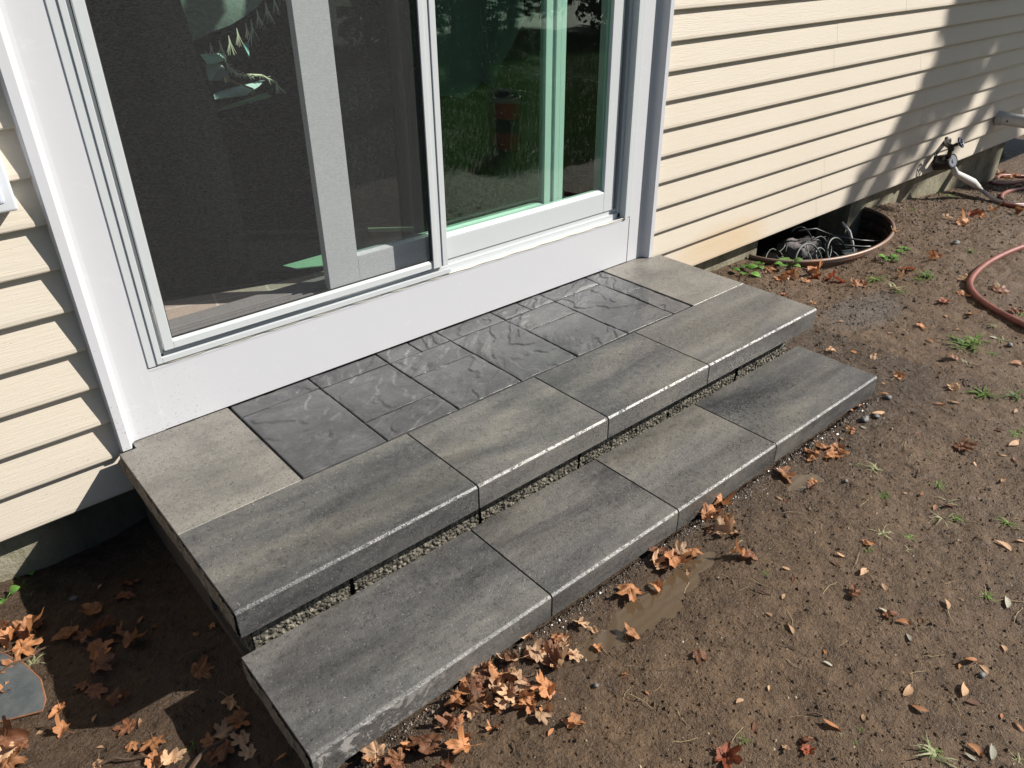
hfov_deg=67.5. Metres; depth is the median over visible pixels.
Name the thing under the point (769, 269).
maple leaf
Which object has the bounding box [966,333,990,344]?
grass tuft
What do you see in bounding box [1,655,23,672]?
maple leaf
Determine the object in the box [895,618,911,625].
leaf
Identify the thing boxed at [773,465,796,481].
maple leaf
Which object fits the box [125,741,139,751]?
maple leaf
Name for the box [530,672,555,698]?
maple leaf
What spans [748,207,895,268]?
window well
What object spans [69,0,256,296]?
black sheet
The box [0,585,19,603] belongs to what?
weed
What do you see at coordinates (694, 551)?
maple leaf
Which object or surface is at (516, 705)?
maple leaf
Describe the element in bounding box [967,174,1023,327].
garden hose
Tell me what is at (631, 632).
maple leaf
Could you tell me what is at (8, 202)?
outlet cover
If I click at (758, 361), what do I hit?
base block
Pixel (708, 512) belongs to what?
maple leaf
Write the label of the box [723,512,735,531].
maple leaf
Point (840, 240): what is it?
cable
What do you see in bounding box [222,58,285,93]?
cord
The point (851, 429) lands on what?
maple leaf
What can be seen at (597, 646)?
maple leaf
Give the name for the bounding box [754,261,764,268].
weed
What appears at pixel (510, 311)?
slate paver
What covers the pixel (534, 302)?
slate paver
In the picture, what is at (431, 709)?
wet grit
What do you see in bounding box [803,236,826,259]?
cable
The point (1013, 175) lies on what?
maple leaf
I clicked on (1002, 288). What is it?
maple leaf
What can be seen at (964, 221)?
maple leaf
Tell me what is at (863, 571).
leaf
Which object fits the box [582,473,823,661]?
puddle
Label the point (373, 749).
maple leaf
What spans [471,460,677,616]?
step slab
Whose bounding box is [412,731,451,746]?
maple leaf
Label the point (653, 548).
maple leaf
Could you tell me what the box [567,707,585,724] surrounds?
maple leaf
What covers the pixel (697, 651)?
maple leaf
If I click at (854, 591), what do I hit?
maple leaf
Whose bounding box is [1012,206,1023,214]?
maple leaf
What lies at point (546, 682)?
maple leaf
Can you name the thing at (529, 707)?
maple leaf
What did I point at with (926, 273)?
grass tuft
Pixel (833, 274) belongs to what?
maple leaf
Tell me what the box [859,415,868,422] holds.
pebble
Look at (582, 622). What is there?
maple leaf
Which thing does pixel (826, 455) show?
maple leaf
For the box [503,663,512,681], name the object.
maple leaf
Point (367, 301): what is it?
patio door
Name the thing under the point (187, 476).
step slab
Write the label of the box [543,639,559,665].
maple leaf
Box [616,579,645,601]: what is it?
maple leaf
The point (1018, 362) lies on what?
leaf
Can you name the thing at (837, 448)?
maple leaf
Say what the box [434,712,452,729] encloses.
maple leaf
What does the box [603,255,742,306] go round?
step slab
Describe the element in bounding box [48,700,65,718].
maple leaf
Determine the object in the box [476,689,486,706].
maple leaf
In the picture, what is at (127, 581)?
maple leaf
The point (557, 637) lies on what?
maple leaf
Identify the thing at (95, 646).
maple leaf
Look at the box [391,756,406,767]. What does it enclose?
maple leaf
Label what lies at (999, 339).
grass tuft
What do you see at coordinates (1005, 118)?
drain pipe
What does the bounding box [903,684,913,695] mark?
leaf
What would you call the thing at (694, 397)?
base block
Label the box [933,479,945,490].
grass tuft
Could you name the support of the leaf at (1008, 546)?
on the ground
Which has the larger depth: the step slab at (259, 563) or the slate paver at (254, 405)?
the slate paver at (254, 405)
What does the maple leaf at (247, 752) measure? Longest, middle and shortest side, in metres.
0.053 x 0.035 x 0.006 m
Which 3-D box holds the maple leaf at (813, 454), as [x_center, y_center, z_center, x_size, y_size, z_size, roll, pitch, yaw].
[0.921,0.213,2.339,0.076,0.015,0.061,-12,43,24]
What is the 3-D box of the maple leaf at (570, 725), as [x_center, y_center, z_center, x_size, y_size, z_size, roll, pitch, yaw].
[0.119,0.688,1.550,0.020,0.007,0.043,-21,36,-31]
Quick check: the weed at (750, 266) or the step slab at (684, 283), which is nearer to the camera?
the step slab at (684, 283)
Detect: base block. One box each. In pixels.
[216,580,350,652]
[349,509,478,595]
[478,455,577,523]
[577,406,667,468]
[667,369,735,418]
[733,341,786,381]
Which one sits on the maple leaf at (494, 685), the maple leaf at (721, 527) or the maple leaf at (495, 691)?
the maple leaf at (495, 691)
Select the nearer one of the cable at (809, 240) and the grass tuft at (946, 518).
the grass tuft at (946, 518)
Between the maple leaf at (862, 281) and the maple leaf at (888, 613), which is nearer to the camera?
the maple leaf at (888, 613)
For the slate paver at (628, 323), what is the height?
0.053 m
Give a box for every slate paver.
[231,379,318,418]
[242,389,385,478]
[309,355,387,389]
[322,364,432,422]
[366,394,457,440]
[376,343,419,363]
[391,341,471,378]
[408,332,449,351]
[413,354,520,409]
[436,313,504,341]
[452,321,576,381]
[491,303,530,320]
[507,302,575,331]
[517,295,553,309]
[529,312,626,356]
[540,278,598,301]
[556,284,647,323]
[585,272,641,294]
[604,304,672,334]
[626,287,690,314]
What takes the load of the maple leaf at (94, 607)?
on the ground
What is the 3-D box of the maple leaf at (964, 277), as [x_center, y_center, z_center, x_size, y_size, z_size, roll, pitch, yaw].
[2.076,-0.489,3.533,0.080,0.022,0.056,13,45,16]
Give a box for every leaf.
[0,617,10,630]
[0,621,23,648]
[0,634,42,655]
[0,715,29,748]
[0,741,16,761]
[0,746,27,767]
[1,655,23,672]
[5,607,43,643]
[14,739,28,750]
[31,616,44,631]
[36,726,47,734]
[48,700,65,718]
[50,619,78,641]
[52,711,74,737]
[73,628,92,642]
[73,679,89,690]
[78,599,110,614]
[79,648,114,678]
[80,637,112,660]
[84,679,107,701]
[88,614,116,631]
[92,757,102,767]
[102,686,119,706]
[112,620,124,636]
[112,717,143,735]
[114,586,135,598]
[114,626,145,647]
[119,578,139,586]
[119,688,129,698]
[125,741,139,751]
[139,731,165,751]
[139,749,163,767]
[160,747,177,765]
[170,747,186,763]
[183,654,213,678]
[200,732,216,747]
[204,747,226,766]
[207,733,239,761]
[213,717,233,738]
[219,691,239,709]
[225,707,249,728]
[229,730,249,745]
[238,743,256,760]
[360,740,385,764]
[363,753,378,765]
[372,759,384,767]
[376,754,403,767]
[388,747,409,765]
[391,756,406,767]
[401,740,416,750]
[404,735,449,753]
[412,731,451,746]
[433,722,447,729]
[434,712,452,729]
[441,713,465,732]
[441,752,453,767]
[443,699,465,709]
[444,687,464,705]
[444,723,478,754]
[453,678,470,694]
[453,713,463,724]
[458,676,468,684]
[462,692,484,718]
[464,732,475,742]
[466,665,476,681]
[467,678,489,708]
[473,663,503,690]
[473,676,481,682]
[475,661,488,678]
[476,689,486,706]
[478,657,499,675]
[481,687,497,704]
[482,697,495,707]
[486,720,496,730]
[488,664,504,684]
[488,676,504,692]
[491,686,500,697]
[494,697,509,709]
[496,650,525,660]
[497,683,517,703]
[499,681,519,698]
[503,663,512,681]
[504,648,519,666]
[504,666,522,679]
[505,669,521,682]
[511,700,526,708]
[513,687,535,704]
[514,676,530,692]
[521,646,544,659]
[521,698,536,713]
[522,637,545,664]
[523,677,532,691]
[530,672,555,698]
[531,704,552,724]
[539,669,563,698]
[539,700,554,717]
[542,639,557,652]
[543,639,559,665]
[548,646,567,668]
[550,633,575,649]
[553,632,563,642]
[558,632,572,644]
[562,718,577,728]
[567,648,582,662]
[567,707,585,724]
[572,617,589,627]
[586,625,601,633]
[590,643,603,650]
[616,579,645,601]
[624,622,639,643]
[648,546,667,553]
[650,579,665,591]
[652,549,666,564]
[653,561,668,569]
[656,547,692,567]
[673,540,687,556]
[683,563,693,575]
[687,546,702,557]
[692,648,707,663]
[701,502,722,520]
[704,525,714,532]
[707,742,742,767]
[709,516,735,535]
[711,504,726,519]
[713,492,734,504]
[721,511,733,522]
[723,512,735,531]
[730,530,742,536]
[731,538,745,557]
[744,549,757,560]
[752,721,757,731]
[763,264,776,273]
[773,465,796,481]
[774,274,790,279]
[783,267,797,275]
[785,267,803,280]
[800,741,817,754]
[801,735,813,743]
[805,447,824,460]
[806,477,816,483]
[807,259,822,279]
[807,481,814,489]
[808,273,821,277]
[815,440,830,451]
[822,270,835,280]
[822,453,838,458]
[823,719,841,730]
[825,346,835,350]
[826,435,849,457]
[846,426,854,433]
[848,583,861,601]
[850,277,865,287]
[858,277,867,286]
[860,568,868,574]
[862,539,875,547]
[870,351,881,358]
[872,411,884,413]
[879,609,896,617]
[882,583,888,591]
[894,371,908,378]
[895,266,915,269]
[895,269,904,277]
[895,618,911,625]
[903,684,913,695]
[909,704,928,711]
[928,248,941,258]
[938,294,952,302]
[947,354,959,359]
[947,382,960,391]
[954,289,971,295]
[954,439,978,450]
[956,208,978,226]
[957,273,968,281]
[961,682,968,696]
[963,208,984,216]
[963,657,976,660]
[965,752,976,760]
[966,699,982,704]
[967,743,983,757]
[978,661,988,673]
[985,203,1001,210]
[990,743,996,759]
[991,283,1011,293]
[996,540,1013,551]
[1002,173,1021,177]
[1002,307,1022,313]
[1005,596,1010,608]
[1009,439,1019,444]
[1011,360,1023,365]
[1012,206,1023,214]
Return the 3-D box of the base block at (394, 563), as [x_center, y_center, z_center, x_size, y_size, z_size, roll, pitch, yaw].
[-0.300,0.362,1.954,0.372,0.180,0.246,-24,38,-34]
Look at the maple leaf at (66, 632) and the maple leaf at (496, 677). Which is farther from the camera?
the maple leaf at (66, 632)
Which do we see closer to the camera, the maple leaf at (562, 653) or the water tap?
the maple leaf at (562, 653)
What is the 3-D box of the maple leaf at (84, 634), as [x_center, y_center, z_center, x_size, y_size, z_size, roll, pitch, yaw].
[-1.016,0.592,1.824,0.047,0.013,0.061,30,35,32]
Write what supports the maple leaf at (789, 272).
on the ground
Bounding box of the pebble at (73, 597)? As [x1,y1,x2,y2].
[69,595,77,600]
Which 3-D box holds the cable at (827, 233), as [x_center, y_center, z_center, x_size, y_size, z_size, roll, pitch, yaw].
[1.724,-0.792,4.066,0.480,0.095,0.071,-4,30,-6]
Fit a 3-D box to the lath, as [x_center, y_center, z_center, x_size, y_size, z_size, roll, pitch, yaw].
[-0.450,-0.570,2.830,0.167,0.006,0.031,-2,30,-2]
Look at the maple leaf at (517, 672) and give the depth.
1.66 m
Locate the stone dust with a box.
[790,276,960,357]
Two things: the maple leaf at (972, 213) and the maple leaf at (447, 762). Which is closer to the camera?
the maple leaf at (447, 762)
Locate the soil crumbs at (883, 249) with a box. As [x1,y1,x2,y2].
[718,179,1023,409]
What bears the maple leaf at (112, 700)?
on the ground
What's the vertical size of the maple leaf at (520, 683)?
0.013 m
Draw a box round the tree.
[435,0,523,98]
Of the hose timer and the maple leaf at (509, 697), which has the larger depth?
the hose timer
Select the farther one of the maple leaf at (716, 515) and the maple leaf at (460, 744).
the maple leaf at (716, 515)
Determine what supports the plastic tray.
on the ground
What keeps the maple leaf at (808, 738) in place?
on the ground
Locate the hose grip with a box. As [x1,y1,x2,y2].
[950,167,980,188]
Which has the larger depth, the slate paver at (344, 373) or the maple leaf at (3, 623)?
the slate paver at (344, 373)
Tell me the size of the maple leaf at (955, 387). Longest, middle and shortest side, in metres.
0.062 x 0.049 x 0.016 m
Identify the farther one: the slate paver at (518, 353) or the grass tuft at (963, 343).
the grass tuft at (963, 343)
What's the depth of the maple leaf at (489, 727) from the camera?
1.54 m
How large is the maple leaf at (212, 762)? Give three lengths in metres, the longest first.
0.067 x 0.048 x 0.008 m
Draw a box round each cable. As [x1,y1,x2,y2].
[791,226,812,240]
[794,243,822,258]
[798,228,880,241]
[801,239,819,258]
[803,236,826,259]
[815,247,826,258]
[816,240,852,253]
[826,237,845,257]
[828,232,874,247]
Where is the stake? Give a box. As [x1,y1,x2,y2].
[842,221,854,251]
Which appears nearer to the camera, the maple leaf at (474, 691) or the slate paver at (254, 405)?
the maple leaf at (474, 691)
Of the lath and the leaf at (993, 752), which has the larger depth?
the lath
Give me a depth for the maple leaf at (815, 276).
3.64 m
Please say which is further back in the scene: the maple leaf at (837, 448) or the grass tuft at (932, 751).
the maple leaf at (837, 448)
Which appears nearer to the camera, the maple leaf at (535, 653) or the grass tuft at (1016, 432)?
the maple leaf at (535, 653)
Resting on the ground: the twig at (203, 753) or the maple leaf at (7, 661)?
the twig at (203, 753)
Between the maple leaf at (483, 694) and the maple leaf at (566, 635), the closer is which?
the maple leaf at (483, 694)
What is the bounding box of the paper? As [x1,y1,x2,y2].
[213,79,265,98]
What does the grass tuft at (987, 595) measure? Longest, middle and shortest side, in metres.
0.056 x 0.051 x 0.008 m
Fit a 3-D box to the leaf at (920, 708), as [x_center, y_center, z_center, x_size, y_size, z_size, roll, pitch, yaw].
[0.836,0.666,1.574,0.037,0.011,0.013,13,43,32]
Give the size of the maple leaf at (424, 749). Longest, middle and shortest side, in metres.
0.117 x 0.092 x 0.025 m
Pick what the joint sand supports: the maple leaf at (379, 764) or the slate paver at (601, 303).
the slate paver at (601, 303)
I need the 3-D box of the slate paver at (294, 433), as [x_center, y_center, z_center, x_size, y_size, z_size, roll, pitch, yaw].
[-0.536,0.140,2.068,0.239,0.054,0.356,-24,38,-34]
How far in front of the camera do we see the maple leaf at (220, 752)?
1.56 m
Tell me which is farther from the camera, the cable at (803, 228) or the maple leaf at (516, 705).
the cable at (803, 228)
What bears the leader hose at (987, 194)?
on the ground
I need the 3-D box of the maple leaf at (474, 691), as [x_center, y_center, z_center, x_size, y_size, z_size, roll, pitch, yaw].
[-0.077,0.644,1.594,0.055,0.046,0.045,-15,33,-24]
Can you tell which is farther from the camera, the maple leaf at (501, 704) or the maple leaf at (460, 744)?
the maple leaf at (501, 704)
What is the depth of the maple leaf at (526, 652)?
1.70 m
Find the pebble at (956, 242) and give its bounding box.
[953,240,959,244]
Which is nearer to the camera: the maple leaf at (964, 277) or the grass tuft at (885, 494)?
the grass tuft at (885, 494)
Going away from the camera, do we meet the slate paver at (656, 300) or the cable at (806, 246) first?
the slate paver at (656, 300)
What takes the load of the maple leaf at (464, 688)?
on the ground
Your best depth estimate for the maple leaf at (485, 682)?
1.64 m
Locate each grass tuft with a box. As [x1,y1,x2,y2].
[25,648,45,666]
[858,460,882,474]
[870,524,891,538]
[877,491,890,498]
[912,733,956,767]
[914,268,936,280]
[917,740,944,762]
[930,512,957,527]
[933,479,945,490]
[944,333,989,352]
[948,343,965,352]
[965,385,1003,399]
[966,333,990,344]
[977,587,999,602]
[993,335,1010,343]
[997,517,1017,526]
[1005,389,1023,400]
[1006,426,1023,437]
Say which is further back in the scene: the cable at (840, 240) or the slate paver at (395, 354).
the cable at (840, 240)
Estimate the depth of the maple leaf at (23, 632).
1.83 m
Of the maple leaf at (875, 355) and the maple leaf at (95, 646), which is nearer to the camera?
the maple leaf at (95, 646)
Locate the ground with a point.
(228, 677)
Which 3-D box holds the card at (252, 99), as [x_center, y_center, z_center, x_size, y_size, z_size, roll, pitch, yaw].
[-0.888,-0.941,2.556,0.219,0.044,0.062,-24,38,-34]
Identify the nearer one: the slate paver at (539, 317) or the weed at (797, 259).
the slate paver at (539, 317)
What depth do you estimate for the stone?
1.68 m
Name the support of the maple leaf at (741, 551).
on the ground
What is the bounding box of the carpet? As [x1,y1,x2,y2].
[149,67,597,303]
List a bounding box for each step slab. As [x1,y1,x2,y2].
[119,408,300,556]
[178,434,477,637]
[241,530,550,767]
[408,377,607,507]
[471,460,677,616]
[535,333,708,437]
[596,404,775,529]
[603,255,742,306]
[635,284,816,383]
[694,346,876,462]
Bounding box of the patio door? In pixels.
[0,0,674,451]
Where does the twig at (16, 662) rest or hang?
on the stone
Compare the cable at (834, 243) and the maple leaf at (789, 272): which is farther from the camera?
the cable at (834, 243)
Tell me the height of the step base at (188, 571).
0.430 m
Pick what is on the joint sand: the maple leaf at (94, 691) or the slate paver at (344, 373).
the slate paver at (344, 373)
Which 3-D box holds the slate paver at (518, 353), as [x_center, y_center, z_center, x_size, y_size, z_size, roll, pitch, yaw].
[0.004,-0.096,2.462,0.230,0.056,0.345,-24,38,-34]
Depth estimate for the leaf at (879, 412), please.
2.55 m
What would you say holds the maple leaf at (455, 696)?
on the ground
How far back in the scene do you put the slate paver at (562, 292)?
2.85 m
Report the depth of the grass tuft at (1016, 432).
2.45 m
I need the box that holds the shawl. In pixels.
[181,0,286,58]
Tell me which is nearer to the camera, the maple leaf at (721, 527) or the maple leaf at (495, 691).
the maple leaf at (495, 691)
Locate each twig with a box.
[0,645,49,673]
[98,755,149,765]
[189,721,244,767]
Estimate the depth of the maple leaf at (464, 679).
1.63 m
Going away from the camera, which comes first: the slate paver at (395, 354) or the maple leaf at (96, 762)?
the maple leaf at (96, 762)
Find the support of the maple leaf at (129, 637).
on the ground
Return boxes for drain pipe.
[994,111,1023,127]
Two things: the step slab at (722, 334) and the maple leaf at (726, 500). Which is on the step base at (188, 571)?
the step slab at (722, 334)
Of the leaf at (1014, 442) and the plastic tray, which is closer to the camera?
the leaf at (1014, 442)
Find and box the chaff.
[492,219,1023,767]
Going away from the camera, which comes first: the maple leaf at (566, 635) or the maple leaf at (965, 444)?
the maple leaf at (566, 635)
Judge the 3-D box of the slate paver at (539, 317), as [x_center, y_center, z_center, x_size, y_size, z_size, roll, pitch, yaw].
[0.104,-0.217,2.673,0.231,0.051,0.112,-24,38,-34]
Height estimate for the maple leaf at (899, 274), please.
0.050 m
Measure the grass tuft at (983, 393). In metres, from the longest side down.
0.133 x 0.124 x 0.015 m
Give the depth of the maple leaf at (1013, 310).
3.22 m
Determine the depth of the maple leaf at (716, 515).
2.10 m
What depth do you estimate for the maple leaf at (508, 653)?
1.69 m
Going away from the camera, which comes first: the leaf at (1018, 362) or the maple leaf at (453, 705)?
the maple leaf at (453, 705)
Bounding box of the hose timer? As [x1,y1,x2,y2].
[932,154,957,170]
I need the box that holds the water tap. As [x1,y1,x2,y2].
[931,137,963,166]
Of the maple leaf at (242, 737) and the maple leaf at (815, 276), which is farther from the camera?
the maple leaf at (815, 276)
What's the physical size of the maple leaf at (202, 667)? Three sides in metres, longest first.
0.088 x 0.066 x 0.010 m
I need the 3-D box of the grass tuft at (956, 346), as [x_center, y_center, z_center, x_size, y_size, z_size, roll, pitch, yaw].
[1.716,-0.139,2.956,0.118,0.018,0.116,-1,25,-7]
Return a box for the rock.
[776,236,821,259]
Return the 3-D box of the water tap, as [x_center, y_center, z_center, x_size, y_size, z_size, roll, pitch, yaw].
[2.640,-1.407,4.620,0.142,0.181,0.235,20,36,30]
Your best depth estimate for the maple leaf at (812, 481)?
2.24 m
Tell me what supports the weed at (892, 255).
on the ground
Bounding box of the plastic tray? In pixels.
[840,248,867,255]
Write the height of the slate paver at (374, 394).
0.052 m
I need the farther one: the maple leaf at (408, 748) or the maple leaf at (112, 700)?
the maple leaf at (112, 700)
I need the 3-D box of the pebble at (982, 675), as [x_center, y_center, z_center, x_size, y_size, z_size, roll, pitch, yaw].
[1.009,0.624,1.647,0.019,0.012,0.015,-24,38,-34]
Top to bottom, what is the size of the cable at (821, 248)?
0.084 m
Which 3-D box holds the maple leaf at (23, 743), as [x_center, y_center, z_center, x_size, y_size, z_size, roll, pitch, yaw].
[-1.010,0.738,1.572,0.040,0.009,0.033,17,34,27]
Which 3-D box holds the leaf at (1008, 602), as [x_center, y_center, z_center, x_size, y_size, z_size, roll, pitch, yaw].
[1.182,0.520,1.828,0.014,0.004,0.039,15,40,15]
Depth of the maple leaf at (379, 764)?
1.49 m
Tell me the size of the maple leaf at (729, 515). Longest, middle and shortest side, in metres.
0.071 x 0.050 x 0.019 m
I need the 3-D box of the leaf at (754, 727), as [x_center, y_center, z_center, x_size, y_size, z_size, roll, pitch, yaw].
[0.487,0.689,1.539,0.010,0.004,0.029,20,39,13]
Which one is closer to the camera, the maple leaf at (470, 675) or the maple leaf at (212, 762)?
the maple leaf at (212, 762)
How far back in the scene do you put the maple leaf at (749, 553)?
1.96 m
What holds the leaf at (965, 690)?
on the ground
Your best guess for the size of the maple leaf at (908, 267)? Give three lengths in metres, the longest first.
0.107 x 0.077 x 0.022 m
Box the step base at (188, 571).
[143,500,248,655]
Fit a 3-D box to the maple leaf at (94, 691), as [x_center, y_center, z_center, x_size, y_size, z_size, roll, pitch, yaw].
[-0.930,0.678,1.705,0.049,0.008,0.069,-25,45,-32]
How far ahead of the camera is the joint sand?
2.08 m
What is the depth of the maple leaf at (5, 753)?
1.55 m
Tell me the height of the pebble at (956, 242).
0.023 m
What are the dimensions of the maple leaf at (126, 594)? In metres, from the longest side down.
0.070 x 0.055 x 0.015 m
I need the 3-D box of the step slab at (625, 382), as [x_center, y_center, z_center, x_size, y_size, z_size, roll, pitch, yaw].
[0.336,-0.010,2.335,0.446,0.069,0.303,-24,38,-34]
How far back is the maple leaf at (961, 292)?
3.39 m
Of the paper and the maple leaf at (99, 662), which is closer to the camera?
the maple leaf at (99, 662)
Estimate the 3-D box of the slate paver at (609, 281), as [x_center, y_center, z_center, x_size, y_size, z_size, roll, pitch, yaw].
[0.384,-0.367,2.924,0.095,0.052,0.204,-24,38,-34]
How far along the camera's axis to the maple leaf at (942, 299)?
3.33 m
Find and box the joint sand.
[229,307,689,479]
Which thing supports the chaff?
on the ground
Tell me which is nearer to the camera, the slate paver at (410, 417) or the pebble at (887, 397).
the slate paver at (410, 417)
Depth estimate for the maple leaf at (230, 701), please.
1.66 m
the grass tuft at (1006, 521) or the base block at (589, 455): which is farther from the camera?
the base block at (589, 455)
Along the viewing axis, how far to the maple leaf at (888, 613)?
1.79 m
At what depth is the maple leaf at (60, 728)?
1.60 m
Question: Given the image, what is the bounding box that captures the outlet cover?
[0,155,17,212]
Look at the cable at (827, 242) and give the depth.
4.09 m
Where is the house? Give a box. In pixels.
[0,0,1023,581]
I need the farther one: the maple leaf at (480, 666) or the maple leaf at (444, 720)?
the maple leaf at (480, 666)
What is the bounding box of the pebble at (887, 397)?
[884,394,891,399]
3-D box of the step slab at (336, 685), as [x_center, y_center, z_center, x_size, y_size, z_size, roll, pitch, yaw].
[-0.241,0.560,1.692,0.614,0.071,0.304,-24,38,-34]
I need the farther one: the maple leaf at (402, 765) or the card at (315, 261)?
the card at (315, 261)
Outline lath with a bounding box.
[368,227,412,231]
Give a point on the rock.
(794, 244)
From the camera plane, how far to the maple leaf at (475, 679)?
1.63 m
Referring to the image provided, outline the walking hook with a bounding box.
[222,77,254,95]
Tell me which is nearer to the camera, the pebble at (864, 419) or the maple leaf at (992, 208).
the pebble at (864, 419)
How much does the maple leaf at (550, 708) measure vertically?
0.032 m
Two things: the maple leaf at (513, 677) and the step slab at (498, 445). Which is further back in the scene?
the step slab at (498, 445)
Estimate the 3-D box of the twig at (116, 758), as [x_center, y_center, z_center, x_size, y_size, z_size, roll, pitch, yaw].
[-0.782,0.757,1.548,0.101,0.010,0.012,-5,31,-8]
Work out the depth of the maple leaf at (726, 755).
1.48 m
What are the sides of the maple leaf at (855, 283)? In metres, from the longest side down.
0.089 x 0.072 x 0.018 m
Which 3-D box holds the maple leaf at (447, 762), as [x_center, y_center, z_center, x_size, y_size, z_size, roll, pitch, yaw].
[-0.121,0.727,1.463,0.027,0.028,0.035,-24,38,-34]
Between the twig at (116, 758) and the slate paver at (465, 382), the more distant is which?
the slate paver at (465, 382)
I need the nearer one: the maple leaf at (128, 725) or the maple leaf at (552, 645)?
the maple leaf at (128, 725)
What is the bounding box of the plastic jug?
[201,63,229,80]
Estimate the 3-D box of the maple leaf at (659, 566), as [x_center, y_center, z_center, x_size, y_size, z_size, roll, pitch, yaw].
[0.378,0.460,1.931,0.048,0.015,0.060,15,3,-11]
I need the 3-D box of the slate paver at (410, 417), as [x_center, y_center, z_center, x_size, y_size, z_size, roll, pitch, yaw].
[-0.275,0.107,2.123,0.231,0.052,0.111,-24,38,-34]
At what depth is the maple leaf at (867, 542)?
2.00 m
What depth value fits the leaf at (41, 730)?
1.61 m
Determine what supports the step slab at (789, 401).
on the gravel bed
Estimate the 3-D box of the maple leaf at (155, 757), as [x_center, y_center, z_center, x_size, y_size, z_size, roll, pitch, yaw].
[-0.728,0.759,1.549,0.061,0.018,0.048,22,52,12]
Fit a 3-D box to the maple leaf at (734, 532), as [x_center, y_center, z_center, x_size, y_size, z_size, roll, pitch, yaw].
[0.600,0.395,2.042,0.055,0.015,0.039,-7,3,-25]
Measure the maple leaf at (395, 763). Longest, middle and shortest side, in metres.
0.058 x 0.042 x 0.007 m
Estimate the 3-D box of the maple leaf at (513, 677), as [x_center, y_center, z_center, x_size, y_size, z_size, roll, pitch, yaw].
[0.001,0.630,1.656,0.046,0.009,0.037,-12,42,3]
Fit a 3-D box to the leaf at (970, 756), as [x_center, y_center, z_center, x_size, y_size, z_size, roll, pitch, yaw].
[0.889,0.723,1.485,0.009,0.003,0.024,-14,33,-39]
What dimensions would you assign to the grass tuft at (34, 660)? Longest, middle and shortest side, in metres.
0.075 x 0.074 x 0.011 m
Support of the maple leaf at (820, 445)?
on the ground
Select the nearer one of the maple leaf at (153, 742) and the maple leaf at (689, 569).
the maple leaf at (153, 742)
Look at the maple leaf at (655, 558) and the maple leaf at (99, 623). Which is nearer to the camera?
the maple leaf at (99, 623)
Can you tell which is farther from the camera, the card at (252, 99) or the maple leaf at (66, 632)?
the card at (252, 99)
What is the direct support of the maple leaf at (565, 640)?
on the ground
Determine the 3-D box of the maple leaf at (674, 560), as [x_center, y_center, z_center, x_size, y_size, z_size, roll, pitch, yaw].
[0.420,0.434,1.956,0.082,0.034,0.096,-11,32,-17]
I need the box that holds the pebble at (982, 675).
[978,671,986,678]
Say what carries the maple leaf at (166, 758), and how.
on the ground
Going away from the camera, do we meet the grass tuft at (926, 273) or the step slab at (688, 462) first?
the step slab at (688, 462)
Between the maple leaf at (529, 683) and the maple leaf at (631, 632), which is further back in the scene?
the maple leaf at (631, 632)
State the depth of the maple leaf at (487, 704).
1.59 m
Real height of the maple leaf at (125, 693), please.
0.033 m
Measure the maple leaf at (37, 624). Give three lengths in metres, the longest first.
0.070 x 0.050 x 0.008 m
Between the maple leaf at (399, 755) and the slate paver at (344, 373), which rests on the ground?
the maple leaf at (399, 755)
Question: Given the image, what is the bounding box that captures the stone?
[0,651,45,722]
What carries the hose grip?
attached to the leader hose at (987, 194)
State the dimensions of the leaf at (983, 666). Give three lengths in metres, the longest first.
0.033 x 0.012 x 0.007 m
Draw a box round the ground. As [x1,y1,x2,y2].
[0,135,1023,767]
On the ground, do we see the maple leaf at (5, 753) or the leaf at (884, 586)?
the leaf at (884, 586)
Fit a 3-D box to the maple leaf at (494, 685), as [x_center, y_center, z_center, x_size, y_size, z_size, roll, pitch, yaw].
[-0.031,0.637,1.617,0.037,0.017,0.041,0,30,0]
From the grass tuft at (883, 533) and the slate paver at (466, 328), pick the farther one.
the slate paver at (466, 328)
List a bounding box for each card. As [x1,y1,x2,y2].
[217,93,272,111]
[283,255,322,268]
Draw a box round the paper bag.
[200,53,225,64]
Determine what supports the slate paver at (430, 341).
on the joint sand
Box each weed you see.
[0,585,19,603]
[732,263,759,276]
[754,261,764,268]
[774,257,802,266]
[878,254,898,260]
[897,246,909,252]
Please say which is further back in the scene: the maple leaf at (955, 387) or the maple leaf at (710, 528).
the maple leaf at (955, 387)
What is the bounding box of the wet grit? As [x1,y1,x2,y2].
[354,399,881,767]
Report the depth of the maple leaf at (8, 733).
1.57 m
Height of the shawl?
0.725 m
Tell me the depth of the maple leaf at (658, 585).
1.88 m
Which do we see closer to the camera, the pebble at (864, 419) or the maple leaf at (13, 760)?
the maple leaf at (13, 760)
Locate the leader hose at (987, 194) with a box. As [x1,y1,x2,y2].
[978,187,1023,203]
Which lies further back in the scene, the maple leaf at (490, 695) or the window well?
the window well
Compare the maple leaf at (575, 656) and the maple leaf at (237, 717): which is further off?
the maple leaf at (575, 656)
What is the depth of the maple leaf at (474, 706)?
1.57 m

